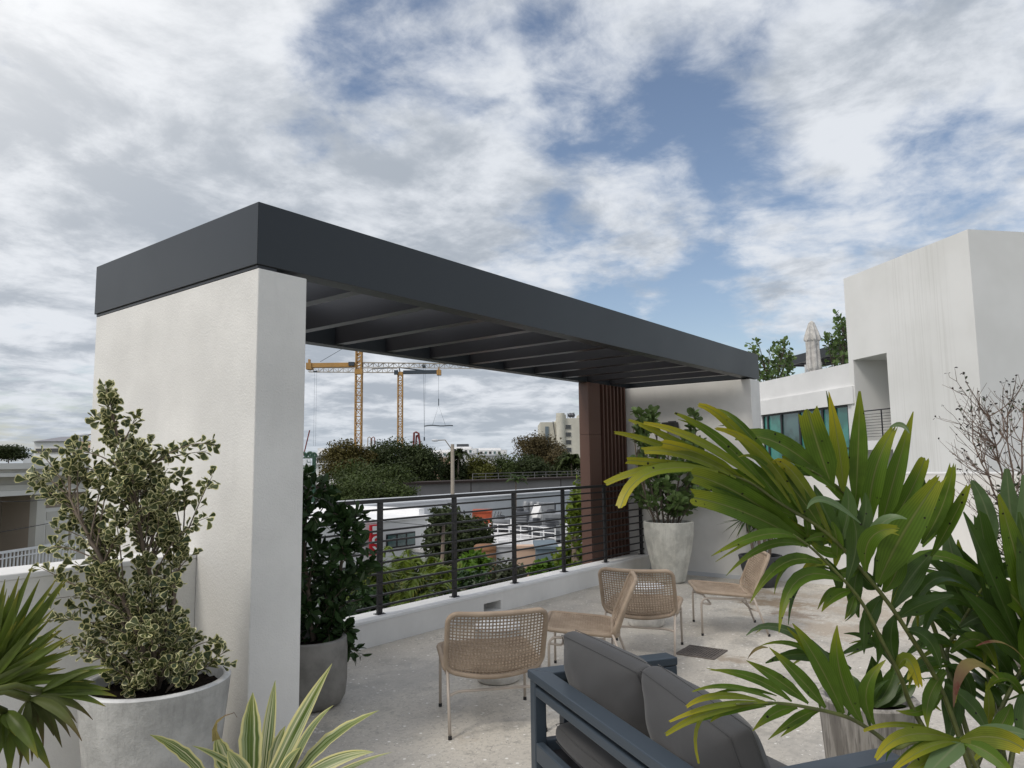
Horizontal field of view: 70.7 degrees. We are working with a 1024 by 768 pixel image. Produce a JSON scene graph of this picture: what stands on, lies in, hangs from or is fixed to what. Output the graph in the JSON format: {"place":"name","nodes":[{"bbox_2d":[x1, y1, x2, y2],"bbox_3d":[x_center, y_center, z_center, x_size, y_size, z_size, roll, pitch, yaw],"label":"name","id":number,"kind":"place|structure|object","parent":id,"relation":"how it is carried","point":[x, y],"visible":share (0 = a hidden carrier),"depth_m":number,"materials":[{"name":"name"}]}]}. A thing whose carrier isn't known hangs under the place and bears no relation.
{"place":"outdoors","nodes":[
{"label":"outdoors","id":0,"kind":"place"},
{"bbox_2d":[0,463,89,567],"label":"building","id":1,"kind":"structure","parent":0,"point":[18,547],"depth_m":19.92,"materials":[{"name":"white paint"}]},
{"bbox_2d":[43,507,68,562],"bbox_3d":[-13.121,4.639,20.662,0.073,2.179,1.000,-2,-6,9],"label":"louvre door","id":2,"kind":"structure","parent":1,"relation":"in","point":[50,513],"depth_m":20.57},
{"bbox_2d":[69,505,86,559],"bbox_3d":[-12.941,4.754,21.762,0.073,2.179,1.000,-2,-6,9],"label":"louvre door","id":3,"kind":"structure","parent":1,"relation":"in","point":[78,555],"depth_m":21.56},
{"bbox_2d":[32,437,90,462],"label":"peach building","id":4,"kind":"structure","parent":0,"point":[49,443],"depth_m":118.80,"materials":[{"name":"white paint"}]},
{"bbox_2d":[151,664,390,767],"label":"striped plant","id":5,"kind":"object","parent":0,"point":[267,748],"visible":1,"depth_m":2.01,"materials":[{"name":"green plant"}]},
{"bbox_2d":[316,448,332,484],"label":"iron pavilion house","id":6,"kind":"structure","parent":0,"point":[317,465],"depth_m":149.90,"materials":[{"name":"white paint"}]},
{"bbox_2d":[306,563,401,615],"bbox_3d":[-2.694,7.130,12.829,2.112,7.815,1.795,0,-6,-3],"label":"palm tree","id":7,"kind":"object","parent":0,"point":[318,600],"visible":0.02,"depth_m":12.67,"materials":[{"name":"green plant"}]},
{"bbox_2d":[345,559,409,607],"bbox_3d":[-2.466,6.922,11.704,1.684,7.984,1.696,-1,-6,1],"label":"palm tree","id":8,"kind":"object","parent":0,"point":[388,577],"visible":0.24,"depth_m":11.64,"materials":[{"name":"green plant"}]},
{"bbox_2d":[383,546,422,588],"bbox_3d":[-2.975,7.961,18.635,1.688,7.402,2.083,-5,-8,38],"label":"palm tree","id":9,"kind":"object","parent":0,"point":[407,551],"visible":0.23,"depth_m":18.95,"materials":[{"name":"green plant"}]},
{"bbox_2d":[388,555,429,585],"bbox_3d":[-2.230,7.419,14.810,1.700,7.653,1.274,-5,-8,38],"label":"palm tree","id":10,"kind":"object","parent":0,"point":[408,563],"visible":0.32,"depth_m":15.02,"materials":[{"name":"green plant"}]},
{"bbox_2d":[388,572,451,606],"bbox_3d":[-1.430,6.821,10.673,1.252,7.942,1.840,-2,-6,13],"label":"palm tree","id":11,"kind":"object","parent":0,"point":[416,592],"visible":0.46,"depth_m":10.85,"materials":[{"name":"green plant"}]},
{"bbox_2d":[419,556,464,591],"bbox_3d":[-1.014,7.223,13.691,1.662,7.773,1.512,0,-6,-7],"label":"palm tree","id":12,"kind":"object","parent":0,"point":[437,569],"visible":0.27,"depth_m":13.87,"materials":[{"name":"green plant"}]},
{"bbox_2d":[433,450,456,480],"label":"apartment block","id":13,"kind":"structure","parent":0,"point":[445,452],"depth_m":230.32,"materials":[{"name":"white paint"}]},
{"bbox_2d":[448,444,478,462],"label":"apartment block","id":14,"kind":"structure","parent":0,"point":[468,449],"depth_m":260.48,"materials":[{"name":"white paint"}]},
{"bbox_2d":[371,519,555,526],"bbox_3d":[-1.758,5.137,27.687,9.992,0.820,0.702,2,-7,-24],"label":"power line","id":15,"kind":"object","parent":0,"point":[469,526],"visible":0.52,"depth_m":27.46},
{"bbox_2d":[477,448,506,466],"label":"apartment block","id":16,"kind":"structure","parent":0,"point":[490,452],"depth_m":280.27,"materials":[{"name":"white paint"}]},
{"bbox_2d":[0,0,1023,464],"label":"sky","id":17,"kind":"structure","parent":0,"point":[718,171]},
{"bbox_2d":[538,413,579,472],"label":"office tower","id":18,"kind":"structure","parent":0,"point":[564,428],"depth_m":210.83,"materials":[{"name":"beige paint"}]},
{"bbox_2d":[295,574,1023,767],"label":"terrace floor","id":19,"kind":"structure","parent":0,"point":[395,683],"depth_m":5.22,"materials":[{"name":"concrete"}]},
{"bbox_2d":[0,552,195,767],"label":"parapet wall","id":20,"kind":"structure","parent":19,"relation":"on","point":[66,754],"depth_m":3.52,"materials":[{"name":"white paint"}]},
{"bbox_2d":[76,662,230,767],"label":"planter","id":21,"kind":"object","parent":19,"relation":"on","point":[118,730],"visible":0.59,"depth_m":3.04,"materials":[{"name":"concrete"}]},
{"bbox_2d":[14,378,237,697],"bbox_3d":[-1.749,0.716,3.316,0.853,1.473,0.714,-5,-8,38],"label":"variegated shrub","id":22,"kind":"object","parent":21,"relation":"in","point":[138,631],"visible":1,"depth_m":3.26,"materials":[{"name":"green plant"}]},
{"bbox_2d":[85,268,305,762],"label":"stucco pillar","id":23,"kind":"structure","parent":19,"relation":"on","point":[223,360],"depth_m":3.98,"materials":[{"name":"paint"}]},
{"bbox_2d":[94,202,758,388],"bbox_3d":[0.217,-0.443,7.590,2.042,0.367,7.776,-5,-8,38],"label":"pergola","id":24,"kind":"object","parent":23,"relation":"on","point":[365,293],"visible":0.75,"depth_m":5.59,"materials":[{"name":"grey metal"}]},
{"bbox_2d":[299,630,347,712],"bbox_3d":[-1.355,1.924,4.843,0.486,0.437,0.486,-5,-8,38],"label":"planter","id":25,"kind":"object","parent":19,"relation":"on","point":[318,659],"visible":0.5,"depth_m":4.67,"materials":[{"name":"concrete"}]},
{"bbox_2d":[300,463,382,665],"bbox_3d":[-1.377,1.262,5.053,0.881,1.425,0.771,-5,-8,38],"label":"leafy shrub","id":26,"kind":"object","parent":25,"relation":"in","point":[332,611],"visible":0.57,"depth_m":4.98,"materials":[{"name":"green plant"}]},
{"bbox_2d":[436,607,548,740],"bbox_3d":[-0.138,1.730,4.545,0.627,0.728,0.705,0,-6,-11],"label":"lounge chair","id":27,"kind":"object","parent":19,"relation":"on","point":[491,658],"visible":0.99,"depth_m":4.32,"materials":[{"name":"beige wicker"}]},
{"bbox_2d":[344,553,650,651],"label":"parapet kerb","id":28,"kind":"structure","parent":19,"relation":"on","point":[398,622],"depth_m":7.53,"materials":[{"name":"white paint"}]},
{"bbox_2d":[307,483,643,618],"bbox_3d":[-0.290,1.687,7.769,0.068,1.031,7.090,-5,-8,38],"label":"balcony railing","id":29,"kind":"object","parent":28,"relation":"on","point":[379,584],"visible":0.63,"depth_m":7.70,"materials":[{"name":"black metal"}]},
{"bbox_2d":[475,619,521,685],"bbox_3d":[-0.103,1.978,5.332,0.354,0.401,0.354,-5,-8,38],"label":"drum stool","id":30,"kind":"object","parent":19,"relation":"on","point":[503,681],"visible":0.3,"depth_m":5.20,"materials":[{"name":"white concrete"}]},
{"bbox_2d":[547,571,637,666],"bbox_3d":[0.604,1.817,5.450,0.705,0.728,0.627,-2,-6,8],"label":"lounge chair","id":31,"kind":"object","parent":19,"relation":"on","point":[604,626],"visible":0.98,"depth_m":5.48,"materials":[{"name":"beige wicker"}]},
{"bbox_2d":[578,382,629,563],"bbox_3d":[1.345,1.648,10.312,0.158,3.277,1.076,-5,-8,38],"label":"slat screen","id":32,"kind":"object","parent":19,"relation":"on","point":[602,419],"visible":0.52,"depth_m":10.18,"materials":[{"name":"wood"}]},
{"bbox_2d":[598,567,683,656],"bbox_3d":[1.102,1.879,6.090,0.627,0.728,0.705,-3,-6,18],"label":"lounge chair","id":33,"kind":"object","parent":19,"relation":"on","point":[648,606],"visible":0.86,"depth_m":5.86,"materials":[{"name":"beige wicker"}]},
{"bbox_2d":[628,583,664,627],"bbox_3d":[1.301,2.151,7.031,0.384,0.381,0.384,-5,-8,38],"label":"drum stool","id":34,"kind":"object","parent":19,"relation":"on","point":[658,623],"visible":0.36,"depth_m":6.87,"materials":[{"name":"white concrete"}]},
{"bbox_2d":[643,519,693,583],"bbox_3d":[2.071,2.203,9.496,0.657,0.782,0.657,-5,-8,38],"label":"planter","id":35,"kind":"object","parent":19,"relation":"on","point":[669,545],"visible":0.91,"depth_m":9.26,"materials":[{"name":"concrete"}]},
{"bbox_2d":[628,405,709,522],"bbox_3d":[2.124,1.154,9.762,1.262,1.765,0.884,1,-6,-18],"label":"clusia bush","id":36,"kind":"object","parent":35,"relation":"in","point":[676,502],"visible":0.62,"depth_m":9.67,"materials":[{"name":"green plant"}]},
{"bbox_2d":[625,379,762,578],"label":"end wall","id":37,"kind":"structure","parent":19,"relation":"on","point":[740,399],"depth_m":9.97,"materials":[{"name":"white paint"}]},
{"bbox_2d":[676,645,727,659],"bbox_3d":[1.571,2.222,5.981,0.330,0.010,0.330,-5,-7,35],"label":"floor drain","id":38,"kind":"object","parent":19,"relation":"on","point":[703,652],"visible":0.99,"depth_m":5.97,"materials":[{"name":"grey metal"}]},
{"bbox_2d":[528,629,906,767],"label":"outdoor sofa","id":39,"kind":"object","parent":19,"relation":"on","point":[612,705],"visible":0.93,"depth_m":2.88,"materials":[{"name":"grey fabric"}]},
{"bbox_2d":[688,551,770,636],"bbox_3d":[2.061,1.947,6.843,0.705,0.728,0.627,-1,-6,6],"label":"lounge chair","id":40,"kind":"object","parent":19,"relation":"on","point":[703,587],"visible":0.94,"depth_m":6.86,"materials":[{"name":"beige wicker"}]},
{"bbox_2d":[738,553,781,587],"bbox_3d":[3.133,2.346,9.079,0.536,0.382,0.536,-5,-8,38],"label":"planter","id":41,"kind":"object","parent":19,"relation":"on","point":[770,583],"visible":0.31,"depth_m":8.90,"materials":[{"name":"concrete"}]},
{"bbox_2d":[717,520,774,556],"bbox_3d":[3.176,1.694,9.368,1.059,1.115,0.922,-5,-8,38],"label":"spiky plant","id":42,"kind":"object","parent":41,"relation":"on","point":[748,528],"visible":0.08,"depth_m":9.25,"materials":[{"name":"green plant"}]},
{"bbox_2d":[819,687,920,765],"bbox_3d":[1.633,1.684,3.282,0.426,0.507,0.426,-5,-8,38],"label":"planter","id":43,"kind":"object","parent":19,"relation":"on","point":[842,736],"visible":0.37,"depth_m":3.16,"materials":[{"name":"concrete"}]},
{"bbox_2d":[852,656,916,707],"bbox_3d":[1.665,1.373,3.295,0.406,0.288,0.125,-1,-6,-2],"label":"broad leaf plant","id":44,"kind":"object","parent":43,"relation":"in","point":[886,696],"visible":0.39,"depth_m":3.29,"materials":[{"name":"plant"}]},
{"bbox_2d":[766,472,1020,591],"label":"parapet wall","id":45,"kind":"structure","parent":19,"relation":"on","point":[960,533],"depth_m":8.40,"materials":[{"name":"white paint"}]},
{"bbox_3d":[4.009,1.896,5.557,0.600,0.507,0.600,-5,-8,38],"label":"planter","id":46,"kind":"object","parent":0,"visible":0},
{"bbox_2d":[933,367,1023,561],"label":"bare shrub","id":47,"kind":"object","parent":46,"relation":"in","point":[986,440],"visible":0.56,"depth_m":5.56,"materials":[{"name":"brown plant"}]},
{"bbox_3d":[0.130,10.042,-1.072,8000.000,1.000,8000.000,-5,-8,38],"label":"ground","id":48,"kind":"structure","parent":0,"visible":0},
{"bbox_2d":[0,444,32,462],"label":"tree","id":49,"kind":"object","parent":48,"relation":"on","point":[11,452],"visible":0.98,"depth_m":149.50,"materials":[{"name":"green plant"}]},
{"bbox_2d":[303,451,317,501],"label":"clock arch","id":50,"kind":"structure","parent":48,"relation":"on","point":[312,455],"depth_m":61.96,"materials":[{"name":"metal"}]},
{"bbox_2d":[316,438,378,481],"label":"tree","id":51,"kind":"object","parent":48,"relation":"on","point":[337,453],"visible":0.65,"depth_m":110.50,"materials":[{"name":"green plant"}]},
{"bbox_2d":[345,586,389,616],"bbox_3d":[-2.147,6.920,10.627,0.734,7.755,0.753,0,-6,-3],"label":"bush","id":52,"kind":"object","parent":48,"relation":"on","point":[370,591],"visible":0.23,"depth_m":10.94,"materials":[{"name":"green plant"}]},
{"bbox_2d":[307,505,428,623],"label":"white house","id":53,"kind":"structure","parent":48,"relation":"on","point":[391,524],"depth_m":34.50,"materials":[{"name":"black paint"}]},
{"bbox_2d":[386,531,414,547],"bbox_3d":[-5.299,7.451,34.463,0.052,0.670,1.860,-5,-8,38],"label":"window","id":54,"kind":"structure","parent":53,"relation":"in","point":[407,542],"depth_m":34.42,"materials":[{"name":"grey glass"}]},
{"bbox_2d":[322,474,420,500],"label":"tree","id":55,"kind":"object","parent":48,"relation":"on","point":[356,488],"visible":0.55,"depth_m":58.86,"materials":[{"name":"green plant"}]},
{"bbox_2d":[324,457,420,489],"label":"tree","id":56,"kind":"object","parent":48,"relation":"on","point":[396,471],"visible":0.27,"depth_m":98.20,"materials":[{"name":"green plant"}]},
{"bbox_2d":[308,368,440,447],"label":"tower crane","id":57,"kind":"object","parent":48,"relation":"on","point":[410,371],"visible":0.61,"depth_m":191.85,"materials":[{"name":"metal"}]},
{"bbox_2d":[306,349,477,445],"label":"tower crane","id":58,"kind":"object","parent":48,"relation":"on","point":[311,366],"visible":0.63,"depth_m":151.51,"materials":[{"name":"metal"}]},
{"bbox_2d":[424,367,452,426],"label":"slung load","id":59,"kind":"object","parent":58,"relation":"hanging from","point":[438,404],"visible":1,"depth_m":151.17},
{"bbox_2d":[364,435,431,479],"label":"tree","id":60,"kind":"object","parent":48,"relation":"on","point":[389,453],"visible":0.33,"depth_m":116.07,"materials":[{"name":"green plant"}]},
{"bbox_2d":[402,447,446,481],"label":"tree","id":61,"kind":"object","parent":48,"relation":"on","point":[429,465],"visible":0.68,"depth_m":114.42,"materials":[{"name":"green plant"}]},
{"bbox_2d":[425,507,457,594],"bbox_3d":[-2.877,8.949,29.653,1.050,7.779,1.383,-4,-7,28],"label":"palm tree","id":62,"kind":"object","parent":48,"relation":"on","point":[436,519],"visible":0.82,"depth_m":29.84,"materials":[{"name":"green plant"}]},
{"bbox_2d":[303,471,580,499],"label":"rail guideway","id":63,"kind":"object","parent":48,"relation":"on","point":[444,486],"visible":0.23,"depth_m":105.46,"materials":[{"name":"concrete"}]},
{"bbox_2d":[312,486,572,518],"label":"long white wall","id":64,"kind":"structure","parent":48,"relation":"on","point":[489,505],"depth_m":57.69,"materials":[{"name":"paint"}]},
{"bbox_2d":[431,439,454,493],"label":"street lamp","id":65,"kind":"object","parent":48,"relation":"on","point":[452,470],"visible":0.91,"depth_m":57.70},
{"bbox_2d":[436,457,469,480],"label":"tree","id":66,"kind":"object","parent":48,"relation":"on","point":[462,474],"visible":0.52,"depth_m":120.58,"materials":[{"name":"green plant"}]},
{"bbox_2d":[445,448,469,479],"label":"palm tree","id":67,"kind":"object","parent":48,"relation":"on","point":[458,454],"visible":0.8,"depth_m":119.41,"materials":[{"name":"green plant"}]},
{"bbox_2d":[420,502,496,575],"bbox_3d":[-2.418,9.276,32.659,3.360,7.767,3.316,-5,-8,38],"label":"tree","id":68,"kind":"object","parent":48,"relation":"on","point":[448,538],"visible":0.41,"depth_m":32.11,"materials":[{"name":"green plant"}]},
{"bbox_2d":[438,570,488,595],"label":"bush","id":69,"kind":"object","parent":48,"relation":"on","point":[473,580],"visible":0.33,"depth_m":11.97,"materials":[{"name":"green plant"}]},
{"bbox_2d":[457,548,492,584],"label":"bush","id":70,"kind":"object","parent":48,"relation":"on","point":[475,561],"visible":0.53,"depth_m":12.88,"materials":[{"name":"green plant"}]},
{"bbox_2d":[472,509,492,524],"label":"red shed","id":71,"kind":"structure","parent":48,"relation":"on","point":[485,514],"depth_m":45.08,"materials":[{"name":"orange paint"}]},
{"bbox_2d":[462,452,505,479],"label":"tree","id":72,"kind":"object","parent":48,"relation":"on","point":[479,465],"visible":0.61,"depth_m":123.05,"materials":[{"name":"green plant"}]},
{"bbox_2d":[474,543,496,583],"bbox_3d":[-0.969,9.243,26.693,0.870,6.511,0.870,-5,-8,38],"label":"round tank","id":73,"kind":"object","parent":48,"relation":"on","point":[490,550],"visible":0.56,"depth_m":26.70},
{"bbox_2d":[408,519,581,594],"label":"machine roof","id":74,"kind":"structure","parent":48,"relation":"on","point":[420,550],"depth_m":37.96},
{"bbox_2d":[491,515,509,531],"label":"air handler","id":75,"kind":"object","parent":74,"relation":"on","point":[502,521],"visible":0.5,"depth_m":42.06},
{"bbox_2d":[488,523,555,544],"bbox_3d":[0.499,7.427,35.378,4.484,0.974,0.280,-6,-8,43],"label":"roof railing","id":76,"kind":"object","parent":74,"relation":"on","point":[520,534],"visible":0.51,"depth_m":35.45,"materials":[{"name":"white paint"}]},
{"bbox_2d":[516,508,528,533],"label":"air handler","id":77,"kind":"object","parent":74,"relation":"on","point":[521,519],"visible":0.41,"depth_m":41.05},
{"bbox_2d":[523,501,540,519],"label":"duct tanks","id":78,"kind":"object","parent":74,"relation":"on","point":[526,503],"visible":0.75,"depth_m":43.91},
{"bbox_2d":[528,518,541,536],"bbox_3d":[1.345,7.869,39.713,0.900,0.986,1.430,-1,-6,0],"label":"air handler","id":79,"kind":"object","parent":74,"relation":"on","point":[534,528],"visible":0.48,"depth_m":39.05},
{"bbox_2d":[529,502,553,519],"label":"vent duct","id":80,"kind":"object","parent":74,"relation":"on","point":[537,509],"visible":0.45,"depth_m":42.22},
{"bbox_2d":[540,522,560,541],"bbox_3d":[2.022,7.610,37.099,1.133,0.929,1.230,-1,-6,0],"label":"air handler","id":81,"kind":"object","parent":74,"relation":"on","point":[550,524],"visible":0.58,"depth_m":36.52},
{"bbox_2d":[541,509,560,524],"bbox_3d":[2.118,7.509,38.830,1.011,1.495,1.630,-1,-6,0],"label":"air handler","id":82,"kind":"object","parent":74,"relation":"on","point":[548,516],"visible":0.41,"depth_m":38.09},
{"bbox_2d":[492,543,511,579],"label":"grey wall","id":83,"kind":"structure","parent":48,"relation":"on","point":[504,547],"depth_m":27.02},
{"bbox_2d":[484,557,526,584],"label":"bush","id":84,"kind":"object","parent":48,"relation":"on","point":[503,574],"visible":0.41,"depth_m":11.90,"materials":[{"name":"green plant"}]},
{"bbox_2d":[492,451,524,478],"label":"tree","id":85,"kind":"object","parent":48,"relation":"on","point":[509,466],"visible":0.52,"depth_m":124.96,"materials":[{"name":"green plant"}]},
{"bbox_2d":[506,474,527,506],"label":"palm tree","id":86,"kind":"object","parent":48,"relation":"on","point":[515,478],"visible":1,"depth_m":59.78,"materials":[{"name":"green plant"}]},
{"bbox_2d":[517,544,534,576],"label":"peach wall","id":87,"kind":"structure","parent":48,"relation":"on","point":[526,552],"depth_m":26.03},
{"bbox_2d":[514,453,553,477],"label":"tree","id":88,"kind":"object","parent":48,"relation":"on","point":[532,464],"visible":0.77,"depth_m":125.71,"materials":[{"name":"green plant"}]},
{"bbox_2d":[512,429,566,460],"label":"tree","id":89,"kind":"object","parent":48,"relation":"on","point":[537,445],"visible":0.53,"depth_m":147.88,"materials":[{"name":"plant"}]},
{"bbox_2d":[533,540,557,564],"bbox_3d":[1.242,9.048,25.717,0.832,6.634,2.100,-1,-6,0],"label":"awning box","id":90,"kind":"object","parent":48,"relation":"on","point":[540,550],"visible":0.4,"depth_m":25.06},
{"bbox_2d":[525,557,566,575],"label":"bush","id":91,"kind":"object","parent":48,"relation":"on","point":[541,566],"visible":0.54,"depth_m":10.91,"materials":[{"name":"green plant"}]},
{"bbox_2d":[542,445,568,476],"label":"tree","id":92,"kind":"object","parent":48,"relation":"on","point":[549,459],"visible":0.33,"depth_m":139.97,"materials":[{"name":"green plant"}]},
{"bbox_2d":[550,451,580,476],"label":"tree","id":93,"kind":"object","parent":48,"relation":"on","point":[566,467],"visible":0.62,"depth_m":128.47,"materials":[{"name":"green plant"}]},
{"bbox_2d":[550,474,582,567],"bbox_3d":[1.085,6.225,12.100,0.793,9.367,0.679,-2,-6,16],"label":"sea grape","id":94,"kind":"object","parent":48,"relation":"on","point":[576,505],"visible":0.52,"depth_m":12.39,"materials":[{"name":"green plant"}]},
{"bbox_2d":[556,454,579,475],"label":"palm tree","id":95,"kind":"object","parent":48,"relation":"on","point":[575,458],"visible":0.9,"depth_m":127.76,"materials":[{"name":"green plant"}]},
{"bbox_2d":[759,363,854,466],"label":"white wing","id":96,"kind":"structure","parent":48,"relation":"on","point":[785,401],"depth_m":30.02,"materials":[{"name":"paint"}]},
{"bbox_2d":[763,415,768,452],"bbox_3d":[11.670,2.687,32.943,0.120,2.544,0.400,0,-6,-10],"label":"window","id":97,"kind":"structure","parent":96,"relation":"in","point":[765,422],"depth_m":33.07,"materials":[{"name":"teal glass"}]},
{"bbox_2d":[744,335,796,381],"bbox_3d":[12.920,-0.553,35.815,1.810,3.723,2.681,-21,-21,73],"label":"roof shrub","id":98,"kind":"object","parent":96,"relation":"on","point":[780,352],"visible":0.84,"depth_m":35.88,"materials":[{"name":"green plant"}]},
{"bbox_2d":[767,413,782,466],"bbox_3d":[11.803,2.605,32.194,0.120,2.544,1.130,0,-6,-10],"label":"window","id":99,"kind":"structure","parent":96,"relation":"in","point":[774,420],"depth_m":32.33,"materials":[{"name":"teal glass"}]},
{"bbox_2d":[781,411,799,464],"bbox_3d":[12.023,2.470,30.949,0.120,2.544,1.410,0,-6,-10],"label":"window","id":100,"kind":"structure","parent":96,"relation":"in","point":[790,427],"depth_m":30.99,"materials":[{"name":"teal glass"}]},
{"bbox_2d":[799,408,821,449],"bbox_3d":[12.287,2.308,29.461,0.120,2.544,1.630,0,-6,-10],"label":"window","id":101,"kind":"structure","parent":96,"relation":"in","point":[820,409],"depth_m":30.17,"materials":[{"name":"teal glass"}]},
{"bbox_2d":[803,321,821,371],"bbox_3d":[13.822,-0.989,33.029,0.819,3.849,0.836,-5,-8,38],"label":"closed umbrella","id":102,"kind":"object","parent":96,"relation":"on","point":[812,339],"visible":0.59,"depth_m":32.90,"materials":[{"name":"white fabric"}]},
{"bbox_2d":[781,344,848,371],"bbox_3d":[17.151,-0.702,33.416,2.400,2.750,14.000,0,-6,-10],"label":"rooftop pergola","id":103,"kind":"object","parent":96,"relation":"on","point":[800,361],"visible":0.09,"depth_m":37.89,"materials":[{"name":"grey metal"}]},
{"bbox_2d":[822,407,828,433],"bbox_3d":[12.501,2.176,28.258,0.120,2.544,0.830,0,-6,-10],"label":"window","id":104,"kind":"structure","parent":96,"relation":"in","point":[825,413],"depth_m":28.55,"materials":[{"name":"teal glass"}]},
{"bbox_2d":[821,309,848,367],"bbox_3d":[15.411,-1.139,33.405,2.228,4.733,1.599,5,-8,-41],"label":"roof shrub","id":105,"kind":"object","parent":96,"relation":"on","point":[840,326],"visible":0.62,"depth_m":33.31,"materials":[{"name":"green plant"}]},
{"bbox_2d":[834,405,849,454],"bbox_3d":[12.645,2.087,27.439,0.120,2.544,0.840,0,-6,-10],"label":"window","id":106,"kind":"structure","parent":96,"relation":"in","point":[842,411],"depth_m":27.43,"materials":[{"name":"teal glass"}]},
{"bbox_2d":[843,229,1023,471],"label":"stair tower","id":107,"kind":"structure","parent":48,"relation":"on","point":[920,322],"depth_m":22.48,"materials":[{"name":"paint"}]},
{"bbox_3d":[-1.285,1.581,1.500,0.440,0.407,0.440,-5,-8,38],"label":"planter","id":108,"kind":"object","parent":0,"visible":0},
{"bbox_2d":[0,565,114,767],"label":"fan palm","id":109,"kind":"object","parent":108,"relation":"in","point":[24,665],"visible":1,"depth_m":1.96,"materials":[{"name":"green plant"}]},
{"bbox_3d":[1.632,1.669,2.482,0.520,0.367,0.520,-5,-8,38],"label":"planter","id":110,"kind":"object","parent":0,"visible":0},
{"bbox_2d":[603,391,1023,767],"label":"palm","id":111,"kind":"object","parent":110,"relation":"in","point":[982,597],"visible":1,"depth_m":2.44,"materials":[{"name":"green plant"}]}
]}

